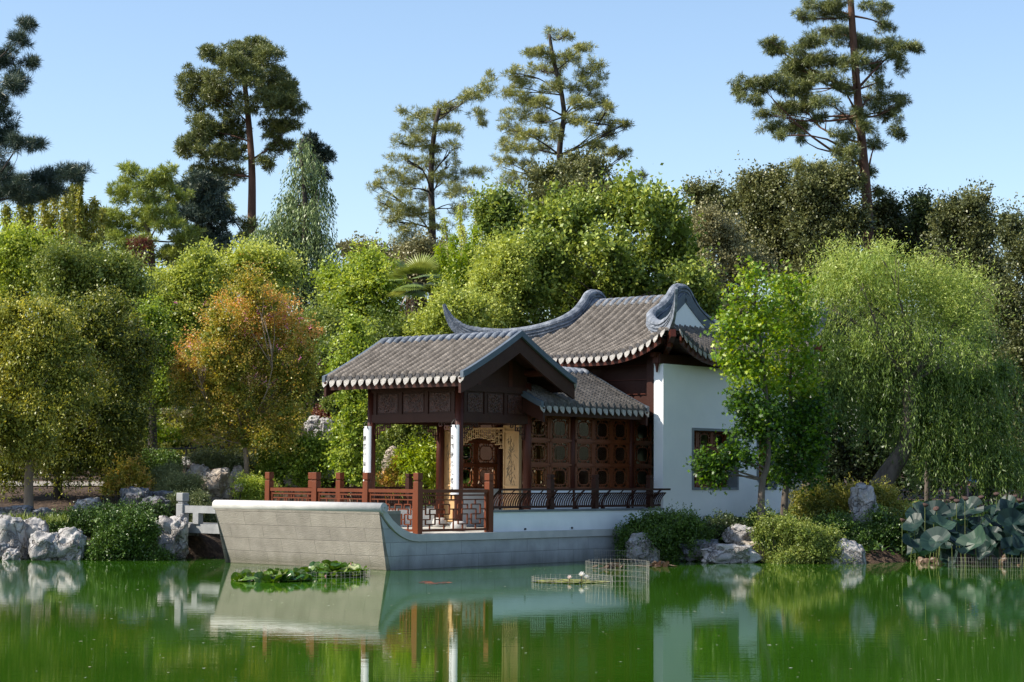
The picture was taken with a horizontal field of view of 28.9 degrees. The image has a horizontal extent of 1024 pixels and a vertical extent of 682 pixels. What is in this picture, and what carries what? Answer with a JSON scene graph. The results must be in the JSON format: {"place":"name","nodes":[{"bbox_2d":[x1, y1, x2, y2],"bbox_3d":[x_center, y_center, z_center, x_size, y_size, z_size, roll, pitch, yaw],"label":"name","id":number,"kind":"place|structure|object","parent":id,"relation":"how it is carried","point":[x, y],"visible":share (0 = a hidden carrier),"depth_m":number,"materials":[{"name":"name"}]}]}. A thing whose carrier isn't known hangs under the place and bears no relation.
{"place":"outdoors","nodes":[
{"label":"outdoors","id":0,"kind":"place"},
{"bbox_2d":[0,556,1023,681],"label":"water","id":1,"kind":"structure","parent":0,"point":[757,621],"depth_m":24.97,"materials":[{"name":"liquid"}]},
{"bbox_2d":[28,530,59,559],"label":"rock","id":2,"kind":"object","parent":1,"relation":"in","point":[43,545],"visible":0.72,"depth_m":42.42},
{"bbox_2d":[57,527,86,559],"bbox_3d":[-9.514,4.458,42.779,0.703,0.917,0.706,0,-4,3],"label":"rock","id":3,"kind":"object","parent":1,"relation":"in","point":[70,540],"visible":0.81,"depth_m":42.53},
{"bbox_2d":[231,568,326,581],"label":"water lily","id":4,"kind":"object","parent":1,"relation":"on","point":[275,575],"visible":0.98,"depth_m":34.60,"materials":[{"name":"green plant"}]},
{"bbox_2d":[293,559,368,577],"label":"water lily","id":5,"kind":"object","parent":1,"relation":"on","point":[327,567],"visible":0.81,"depth_m":36.25,"materials":[{"name":"green plant"}]},
{"bbox_2d":[585,559,648,583],"bbox_3d":[1.881,4.122,35.402,1.141,0.420,1.804,0,-4,0],"label":"wire guard","id":6,"kind":"object","parent":1,"relation":"on","point":[620,569],"visible":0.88,"depth_m":35.03,"materials":[{"name":"beige"}]},
{"bbox_2d":[624,532,657,561],"bbox_3d":[2.839,4.594,43.786,0.764,0.766,0.777,0,-4,2],"label":"rock","id":7,"kind":"object","parent":1,"relation":"in","point":[639,555],"visible":0.85,"depth_m":43.52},
{"bbox_2d":[678,539,717,561],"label":"rock","id":8,"kind":"object","parent":1,"relation":"on","point":[683,548],"visible":0.52,"depth_m":43.73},
{"bbox_2d":[700,543,762,562],"bbox_3d":[4.789,4.667,43.281,1.372,0.498,0.787,0,-4,0],"label":"rock","id":9,"kind":"object","parent":1,"relation":"in","point":[725,553],"visible":0.88,"depth_m":43.02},
{"bbox_2d":[920,526,950,566],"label":"lotus plant","id":10,"kind":"object","parent":1,"relation":"in","point":[931,539],"visible":0.98,"depth_m":41.91,"materials":[{"name":"green plant"}]},
{"bbox_2d":[929,515,956,563],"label":"lotus plant","id":11,"kind":"object","parent":1,"relation":"in","point":[942,521],"visible":0.91,"depth_m":42.50,"materials":[{"name":"green plant"}]},
{"bbox_2d":[919,496,968,563],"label":"lotus plant","id":12,"kind":"object","parent":1,"relation":"in","point":[927,512],"visible":0.78,"depth_m":43.30,"materials":[{"name":"green plant"}]},
{"bbox_2d":[901,492,999,561],"bbox_3d":[9.790,4.289,44.109,2.304,1.870,0.540,1,-4,-5],"label":"lotus plant","id":13,"kind":"object","parent":1,"relation":"in","point":[908,524],"visible":0.88,"depth_m":44.15,"materials":[{"name":"green plant"}]},
{"bbox_2d":[956,525,985,566],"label":"lotus plant","id":14,"kind":"object","parent":1,"relation":"in","point":[976,536],"visible":0.98,"depth_m":41.88,"materials":[{"name":"green plant"}]},
{"bbox_2d":[923,503,1023,565],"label":"lotus plant","id":15,"kind":"object","parent":1,"relation":"in","point":[1008,519],"visible":0.96,"depth_m":42.60,"materials":[{"name":"green plant"}]},
{"bbox_2d":[957,496,1003,553],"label":"lotus plant","id":16,"kind":"object","parent":1,"relation":"in","point":[965,511],"visible":0.68,"depth_m":44.22,"materials":[{"name":"green plant"}]},
{"bbox_2d":[976,541,993,565],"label":"lotus plant","id":17,"kind":"object","parent":1,"relation":"in","point":[982,552],"visible":0.88,"depth_m":42.25,"materials":[{"name":"green plant"}]},
{"bbox_2d":[1000,537,1019,566],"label":"lotus plant","id":18,"kind":"object","parent":1,"relation":"in","point":[1006,542],"visible":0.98,"depth_m":41.84,"materials":[{"name":"green plant"}]},
{"bbox_2d":[0,340,1023,562],"bbox_3d":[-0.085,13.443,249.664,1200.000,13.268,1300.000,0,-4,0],"label":"ground","id":19,"kind":"structure","parent":0,"point":[205,545],"depth_m":48.31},
{"bbox_2d":[0,514,26,558],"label":"rock","id":20,"kind":"object","parent":19,"relation":"on","point":[12,532],"visible":0.71,"depth_m":42.79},
{"bbox_2d":[0,381,28,450],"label":"shade tree","id":21,"kind":"object","parent":19,"relation":"on","point":[4,407],"visible":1,"depth_m":45.45,"materials":[{"name":"green plant"}]},
{"bbox_2d":[0,505,34,518],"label":"rock","id":22,"kind":"object","parent":19,"relation":"on","point":[16,509],"visible":0.53,"depth_m":45.05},
{"bbox_2d":[0,211,64,314],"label":"leafy tree","id":23,"kind":"object","parent":19,"relation":"on","point":[13,257],"visible":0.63,"depth_m":61.68,"materials":[{"name":"green plant"}]},
{"bbox_2d":[24,517,48,558],"bbox_3d":[-10.456,4.365,43.329,0.737,1.062,0.746,1,-4,-5],"label":"rock","id":24,"kind":"object","parent":19,"relation":"on","point":[33,524],"visible":0.39,"depth_m":43.07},
{"bbox_2d":[0,13,96,209],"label":"pine tree","id":25,"kind":"object","parent":19,"relation":"on","point":[35,186],"visible":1,"depth_m":58.17,"materials":[{"name":"green plant"}]},
{"bbox_2d":[0,182,110,256],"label":"bamboo clump","id":26,"kind":"object","parent":19,"relation":"on","point":[72,207],"visible":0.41,"depth_m":72.14,"materials":[{"name":"green plant"}]},
{"bbox_2d":[0,278,125,507],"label":"zelkova tree","id":27,"kind":"object","parent":19,"relation":"on","point":[31,353],"visible":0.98,"depth_m":46.08,"materials":[{"name":"green plant"}]},
{"bbox_2d":[0,271,174,504],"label":"zelkova tree","id":28,"kind":"object","parent":19,"relation":"on","point":[120,422],"visible":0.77,"depth_m":48.10,"materials":[{"name":"green plant"}]},
{"bbox_2d":[14,222,167,383],"bbox_3d":[-12.725,-0.591,60.605,4.577,5.872,3.840,0,-4,0],"label":"leafy tree","id":29,"kind":"object","parent":19,"relation":"on","point":[78,270],"visible":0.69,"depth_m":59.87,"materials":[{"name":"green plant"}]},
{"bbox_2d":[40,492,173,536],"bbox_3d":[-9.214,4.034,44.619,3.252,1.399,1.389,0,-4,0],"label":"ground shrub","id":30,"kind":"object","parent":19,"relation":"on","point":[81,520],"visible":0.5,"depth_m":44.42,"materials":[{"name":"green plant"}]},
{"bbox_2d":[95,451,156,505],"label":"mixed bush","id":31,"kind":"object","parent":19,"relation":"on","point":[117,481],"visible":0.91,"depth_m":47.39,"materials":[{"name":"green plant"}]},
{"bbox_2d":[78,497,178,560],"bbox_3d":[-8.386,4.280,42.873,2.391,1.822,1.624,0,-4,0],"label":"juniper shrub","id":32,"kind":"object","parent":19,"relation":"on","point":[128,534],"visible":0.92,"depth_m":42.65,"materials":[{"name":"green plant"}]},
{"bbox_2d":[119,486,151,506],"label":"rock","id":33,"kind":"object","parent":19,"relation":"on","point":[131,492],"visible":0.4,"depth_m":45.82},
{"bbox_2d":[124,235,156,275],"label":"tree","id":34,"kind":"object","parent":19,"relation":"on","point":[142,240],"visible":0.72,"depth_m":78.24,"materials":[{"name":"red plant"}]},
{"bbox_2d":[101,158,206,269],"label":"pine tree","id":35,"kind":"object","parent":19,"relation":"on","point":[147,216],"visible":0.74,"depth_m":80.15,"materials":[{"name":"green plant"}]},
{"bbox_2d":[0,399,312,456],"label":"ground cover","id":36,"kind":"object","parent":19,"relation":"on","point":[205,438],"visible":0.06,"depth_m":55.05,"materials":[{"name":"green plant"}]},
{"bbox_2d":[125,444,188,477],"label":"green shrub","id":37,"kind":"object","parent":19,"relation":"on","point":[163,456],"visible":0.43,"depth_m":51.18,"materials":[{"name":"green plant"}]},
{"bbox_2d":[121,289,193,452],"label":"leafy tree","id":38,"kind":"object","parent":19,"relation":"on","point":[155,314],"visible":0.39,"depth_m":53.91,"materials":[{"name":"green plant"}]},
{"bbox_2d":[143,419,184,446],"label":"green shrub","id":39,"kind":"object","parent":19,"relation":"on","point":[163,436],"visible":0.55,"depth_m":54.76,"materials":[{"name":"green plant"}]},
{"bbox_2d":[146,457,187,490],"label":"rosemary bush","id":40,"kind":"object","parent":19,"relation":"on","point":[158,472],"visible":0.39,"depth_m":48.01,"materials":[{"name":"green plant"}]},
{"bbox_2d":[153,513,188,558],"bbox_3d":[-7.560,4.339,43.716,0.914,1.079,0.869,0,-4,1],"label":"rock","id":41,"kind":"object","parent":19,"relation":"on","point":[175,532],"visible":0.73,"depth_m":43.48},
{"bbox_2d":[151,466,209,494],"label":"rosemary bush","id":42,"kind":"object","parent":19,"relation":"on","point":[181,482],"visible":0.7,"depth_m":47.28,"materials":[{"name":"green plant"}]},
{"bbox_2d":[138,236,234,359],"bbox_3d":[-10.929,-0.769,64.198,4.220,5.350,3.741,0,-4,0],"label":"locust tree","id":43,"kind":"object","parent":19,"relation":"on","point":[182,280],"visible":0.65,"depth_m":63.80,"materials":[{"name":"green plant"}]},
{"bbox_2d":[162,482,217,535],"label":"rosemary bush","id":44,"kind":"object","parent":19,"relation":"on","point":[196,498],"visible":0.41,"depth_m":45.76,"materials":[{"name":"green plant"}]},
{"bbox_2d":[176,493,219,535],"bbox_3d":[-6.588,4.346,44.020,3.500,1.940,0.970,-3,-5,40],"label":"stone footbridge","id":45,"kind":"object","parent":19,"relation":"on","point":[196,526],"visible":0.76,"depth_m":43.84,"materials":[{"name":"stone"}]},
{"bbox_2d":[162,167,240,336],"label":"pine tree","id":46,"kind":"object","parent":19,"relation":"on","point":[209,211],"visible":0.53,"depth_m":88.19,"materials":[{"name":"green plant"}]},
{"bbox_2d":[199,467,233,501],"bbox_3d":[-7.170,3.493,48.074,0.875,0.880,0.934,0,-4,0],"label":"rock","id":47,"kind":"object","parent":19,"relation":"on","point":[219,479],"visible":0.81,"depth_m":47.76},
{"bbox_2d":[180,442,257,473],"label":"green shrub","id":48,"kind":"object","parent":19,"relation":"on","point":[215,460],"visible":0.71,"depth_m":49.67,"materials":[{"name":"green plant"}]},
{"bbox_2d":[171,33,310,245],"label":"pine tree","id":49,"kind":"object","parent":19,"relation":"on","point":[245,60],"visible":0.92,"depth_m":92.47,"materials":[{"name":"green plant"}]},
{"bbox_2d":[153,252,333,499],"bbox_3d":[-6.646,1.025,49.045,4.873,6.419,3.467,0,-4,0],"label":"crape myrtle","id":50,"kind":"object","parent":19,"relation":"on","point":[235,330],"visible":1,"depth_m":48.62,"materials":[{"name":"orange plant"}]},
{"bbox_2d":[181,232,311,385],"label":"locust tree","id":51,"kind":"object","parent":19,"relation":"on","point":[283,264],"visible":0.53,"depth_m":65.68,"materials":[{"name":"green plant"}]},
{"bbox_2d":[226,469,282,500],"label":"green shrub","id":52,"kind":"object","parent":19,"relation":"on","point":[253,487],"visible":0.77,"depth_m":47.09,"materials":[{"name":"green plant"}]},
{"bbox_2d":[250,447,294,500],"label":"green shrub","id":53,"kind":"object","parent":19,"relation":"on","point":[265,464],"visible":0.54,"depth_m":49.18,"materials":[{"name":"green plant"}]},
{"bbox_2d":[246,132,341,333],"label":"weeping cedar","id":54,"kind":"object","parent":19,"relation":"on","point":[296,227],"visible":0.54,"depth_m":72.27,"materials":[{"name":"green plant"}]},
{"bbox_2d":[265,417,338,501],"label":"young tree","id":55,"kind":"object","parent":19,"relation":"on","point":[302,465],"visible":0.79,"depth_m":48.70,"materials":[{"name":"green plant"}]},
{"bbox_2d":[289,128,337,310],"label":"pine tree","id":56,"kind":"object","parent":19,"relation":"on","point":[326,155],"visible":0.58,"depth_m":95.50,"materials":[{"name":"green plant"}]},
{"bbox_2d":[277,288,370,414],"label":"leafy tree","id":57,"kind":"object","parent":19,"relation":"on","point":[325,316],"visible":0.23,"depth_m":57.77,"materials":[{"name":"green plant"}]},
{"bbox_2d":[318,390,385,438],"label":"green shrub","id":58,"kind":"object","parent":19,"relation":"on","point":[325,403],"visible":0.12,"depth_m":55.68,"materials":[{"name":"green plant"}]},
{"bbox_2d":[312,296,392,499],"bbox_3d":[-3.696,2.493,46.857,2.094,7.148,1.631,0,-4,0],"label":"young tree","id":59,"kind":"object","parent":19,"relation":"on","point":[349,456],"visible":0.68,"depth_m":46.81,"materials":[{"name":"green plant"}]},
{"bbox_2d":[299,237,416,325],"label":"leafy tree","id":60,"kind":"object","parent":19,"relation":"on","point":[365,280],"visible":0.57,"depth_m":59.52,"materials":[{"name":"green plant"}]},
{"bbox_2d":[301,303,420,425],"bbox_3d":[-3.965,0.891,56.032,4.090,4.065,2.610,-1,-4,18],"label":"dark laurel","id":61,"kind":"object","parent":19,"relation":"on","point":[390,330],"visible":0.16,"depth_m":55.65,"materials":[{"name":"green plant"}]},
{"bbox_2d":[375,447,406,505],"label":"orange shrub","id":62,"kind":"object","parent":19,"relation":"on","point":[389,478],"visible":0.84,"depth_m":46.65,"materials":[{"name":"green plant"}]},
{"bbox_2d":[335,226,458,306],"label":"oak tree","id":63,"kind":"object","parent":19,"relation":"on","point":[418,248],"visible":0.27,"depth_m":87.71,"materials":[{"name":"green plant"}]},
{"bbox_2d":[376,424,435,485],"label":"leafy tree","id":64,"kind":"object","parent":19,"relation":"on","point":[396,434],"visible":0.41,"depth_m":53.75,"materials":[{"name":"green plant"}]},
{"bbox_2d":[385,427,435,502],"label":"lime shrub","id":65,"kind":"object","parent":19,"relation":"on","point":[422,459],"visible":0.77,"depth_m":46.49,"materials":[{"name":"green plant"}]},
{"bbox_2d":[386,252,450,451],"bbox_3d":[-2.690,0.409,56.599,2.041,6.076,2.046,0,-4,0],"label":"fan palm","id":66,"kind":"object","parent":19,"relation":"on","point":[423,265],"visible":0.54,"depth_m":56.37,"materials":[{"name":"green plant"}]},
{"bbox_2d":[366,68,498,301],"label":"pine tree","id":67,"kind":"object","parent":19,"relation":"on","point":[413,212],"visible":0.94,"depth_m":98.45,"materials":[{"name":"green plant"}]},
{"bbox_2d":[394,266,510,485],"bbox_3d":[-1.727,1.118,54.993,3.299,6.573,2.705,1,-4,-13],"label":"leafy tree","id":68,"kind":"object","parent":19,"relation":"on","point":[433,321],"visible":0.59,"depth_m":54.77,"materials":[{"name":"green plant"}]},
{"bbox_2d":[425,224,482,298],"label":"bamboo clump","id":69,"kind":"object","parent":19,"relation":"on","point":[462,261],"visible":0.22,"depth_m":61.60,"materials":[{"name":"green plant"}]},
{"bbox_2d":[438,185,493,266],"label":"bamboo clump","id":70,"kind":"object","parent":19,"relation":"on","point":[461,232],"visible":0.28,"depth_m":76.63,"materials":[{"name":"green plant"}]},
{"bbox_2d":[461,174,533,255],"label":"leafy tree","id":71,"kind":"object","parent":19,"relation":"on","point":[494,206],"visible":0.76,"depth_m":64.13,"materials":[{"name":"green plant"}]},
{"bbox_2d":[446,221,549,328],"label":"citrus tree","id":72,"kind":"object","parent":19,"relation":"on","point":[501,266],"visible":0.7,"depth_m":58.08,"materials":[{"name":"green plant"}]},
{"bbox_2d":[212,283,828,570],"bbox_3d":[0.239,1.944,46.615,7.253,7.170,15.702,-3,-5,40],"label":"boat pavilion","id":73,"kind":"object","parent":19,"relation":"on","point":[618,392],"visible":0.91,"depth_m":44.33,"materials":[{"name":"stone"}]},
{"bbox_2d":[363,420,370,480],"bbox_3d":[-3.198,2.668,43.537,0.231,1.864,0.080,-3,-5,40],"label":"calligraphy board","id":74,"kind":"object","parent":73,"relation":"hanging from","point":[367,452],"visible":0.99,"depth_m":43.52,"materials":[{"name":"white"}]},
{"bbox_2d":[265,472,493,533],"bbox_3d":[-2.839,3.394,41.905,4.470,1.222,2.320,-3,-5,40],"label":"wooden balustrade","id":75,"kind":"object","parent":73,"relation":"on","point":[314,489],"visible":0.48,"depth_m":40.77,"materials":[{"name":"red wood"}]},
{"bbox_2d":[344,474,435,505],"bbox_3d":[-1.799,3.497,46.609,0.353,0.754,6.071,-3,-5,40],"label":"leaning rail","id":76,"kind":"object","parent":73,"relation":"on","point":[408,481],"visible":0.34,"depth_m":45.63,"materials":[{"name":"brown wood"}]},
{"bbox_2d":[451,419,458,493],"bbox_3d":[-1.223,2.447,41.887,0.231,1.624,0.080,-3,-5,40],"label":"calligraphy board","id":77,"kind":"object","parent":73,"relation":"hanging from","point":[454,456],"visible":0.94,"depth_m":41.85,"materials":[{"name":"white"}]},
{"bbox_2d":[493,474,670,509],"bbox_3d":[1.593,3.324,43.760,0.352,0.754,6.071,-3,-5,40],"label":"leaning rail","id":78,"kind":"object","parent":73,"relation":"on","point":[595,494],"visible":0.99,"depth_m":43.76,"materials":[{"name":"brown wood"}]},
{"bbox_2d":[488,25,649,209],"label":"pine tree","id":79,"kind":"object","parent":19,"relation":"on","point":[557,86],"visible":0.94,"depth_m":104.83,"materials":[{"name":"green plant"}]},
{"bbox_2d":[516,143,631,232],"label":"oak tree","id":80,"kind":"object","parent":19,"relation":"on","point":[570,168],"visible":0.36,"depth_m":92.57,"materials":[{"name":"green plant"}]},
{"bbox_2d":[460,157,748,328],"bbox_3d":[2.213,-0.469,61.391,8.427,10.473,7.944,2,-4,-23],"label":"persimmon tree","id":81,"kind":"object","parent":19,"relation":"on","point":[583,249],"visible":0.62,"depth_m":60.58,"materials":[{"name":"green plant"}]},
{"bbox_2d":[612,500,722,561],"bbox_3d":[3.480,4.354,44.096,2.517,1.715,1.644,2,-4,-17],"label":"juniper shrub","id":82,"kind":"object","parent":19,"relation":"on","point":[670,531],"visible":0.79,"depth_m":43.78,"materials":[{"name":"green plant"}]},
{"bbox_2d":[678,169,744,264],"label":"oak tree","id":83,"kind":"object","parent":19,"relation":"on","point":[712,192],"visible":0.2,"depth_m":89.78,"materials":[{"name":"green plant"}]},
{"bbox_2d":[650,194,787,324],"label":"oak tree","id":84,"kind":"object","parent":19,"relation":"on","point":[717,228],"visible":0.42,"depth_m":73.96,"materials":[{"name":"green plant"}]},
{"bbox_2d":[701,507,748,543],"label":"dark shrub","id":85,"kind":"object","parent":19,"relation":"on","point":[725,521],"visible":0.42,"depth_m":44.60,"materials":[{"name":"green plant"}]},
{"bbox_2d":[722,524,755,543],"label":"rock","id":86,"kind":"object","parent":19,"relation":"on","point":[735,533],"visible":0.64,"depth_m":44.16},
{"bbox_2d":[683,255,807,551],"bbox_3d":[5.251,1.390,44.646,2.851,6.703,1.702,0,-4,0],"label":"sweetgum tree","id":87,"kind":"object","parent":19,"relation":"on","point":[763,422],"visible":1,"depth_m":44.49,"materials":[{"name":"green plant"}]},
{"bbox_2d":[715,150,805,306],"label":"oak tree","id":88,"kind":"object","parent":19,"relation":"on","point":[753,190],"visible":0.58,"depth_m":83.93,"materials":[{"name":"green plant"}]},
{"bbox_2d":[745,259,841,517],"bbox_3d":[6.349,1.325,45.289,2.325,6.462,1.720,0,-4,0],"label":"sweetgum tree","id":89,"kind":"object","parent":19,"relation":"on","point":[812,408],"visible":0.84,"depth_m":45.25,"materials":[{"name":"green plant"}]},
{"bbox_2d":[746,500,862,563],"bbox_3d":[6.430,4.384,43.462,2.661,1.855,1.558,0,-4,0],"label":"loose shrub","id":90,"kind":"object","parent":19,"relation":"on","point":[810,543],"visible":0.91,"depth_m":43.23,"materials":[{"name":"green plant"}]},
{"bbox_2d":[774,478,839,522],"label":"yellow shrub","id":91,"kind":"object","parent":19,"relation":"on","point":[811,506],"visible":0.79,"depth_m":45.78,"materials":[{"name":"green plant"}]},
{"bbox_2d":[787,155,834,451],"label":"oak tree","id":92,"kind":"object","parent":19,"relation":"on","point":[799,158],"visible":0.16,"depth_m":96.49,"materials":[{"name":"green plant"}]},
{"bbox_2d":[727,0,925,484],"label":"pine tree","id":93,"kind":"object","parent":19,"relation":"on","point":[800,74],"visible":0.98,"depth_m":84.76,"materials":[{"name":"green plant"}]},
{"bbox_2d":[764,148,892,475],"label":"oak tree","id":94,"kind":"object","parent":19,"relation":"on","point":[815,199],"visible":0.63,"depth_m":82.18,"materials":[{"name":"green plant"}]},
{"bbox_2d":[737,502,938,561],"bbox_3d":[7.263,4.500,44.771,4.906,1.767,1.882,0,-4,0],"label":"juniper shrub","id":95,"kind":"object","parent":19,"relation":"on","point":[884,523],"visible":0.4,"depth_m":44.49,"materials":[{"name":"green plant"}]},
{"bbox_2d":[825,538,866,563],"bbox_3d":[7.340,4.739,43.474,0.984,0.801,0.822,20,-3,3],"label":"rock","id":96,"kind":"object","parent":19,"relation":"on","point":[855,549],"visible":0.52,"depth_m":43.18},
{"bbox_2d":[699,498,1019,555],"bbox_3d":[14.720,4.723,51.874,22.740,1.414,16.166,0,-4,0],"label":"ground cover","id":97,"kind":"object","parent":19,"relation":"on","point":[879,545],"visible":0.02,"depth_m":44.93,"materials":[{"name":"green plant"}]},
{"bbox_2d":[848,482,877,523],"bbox_3d":[8.068,3.831,45.483,0.666,1.175,0.629,0,-4,-2],"label":"rock","id":98,"kind":"object","parent":19,"relation":"on","point":[862,497],"visible":0.64,"depth_m":45.30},
{"bbox_2d":[819,473,921,519],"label":"yellow shrub","id":99,"kind":"object","parent":19,"relation":"on","point":[887,496],"visible":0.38,"depth_m":46.06,"materials":[{"name":"green plant"}]},
{"bbox_2d":[743,262,1011,427],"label":"back wood","id":100,"kind":"object","parent":19,"relation":"on","point":[954,336],"visible":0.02,"depth_m":75.09,"materials":[{"name":"green plant"}]},
{"bbox_2d":[854,184,939,299],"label":"oak tree","id":101,"kind":"object","parent":19,"relation":"on","point":[890,207],"visible":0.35,"depth_m":85.79,"materials":[{"name":"green plant"}]},
{"bbox_2d":[788,276,1013,502],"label":"back wood","id":102,"kind":"object","parent":19,"relation":"on","point":[862,470],"visible":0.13,"depth_m":69.29,"materials":[{"name":"green plant"}]},
{"bbox_2d":[791,220,1023,505],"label":"willow tree","id":103,"kind":"object","parent":19,"relation":"on","point":[918,421],"visible":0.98,"depth_m":50.35,"materials":[{"name":"green plant"}]},
{"bbox_2d":[885,184,953,313],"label":"oak tree","id":104,"kind":"object","parent":19,"relation":"on","point":[918,206],"visible":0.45,"depth_m":84.32,"materials":[{"name":"green plant"}]},
{"bbox_2d":[913,176,1021,405],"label":"oak tree","id":105,"kind":"object","parent":19,"relation":"on","point":[966,215],"visible":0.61,"depth_m":79.97,"materials":[{"name":"green plant"}]},
{"bbox_2d":[965,192,1023,502],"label":"oak tree","id":106,"kind":"object","parent":19,"relation":"on","point":[1010,239],"visible":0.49,"depth_m":65.95,"materials":[{"name":"green plant"}]},
{"bbox_2d":[0,0,1023,440],"label":"sky","id":107,"kind":"structure","parent":0,"point":[103,93],"materials":[{"name":"blue"}]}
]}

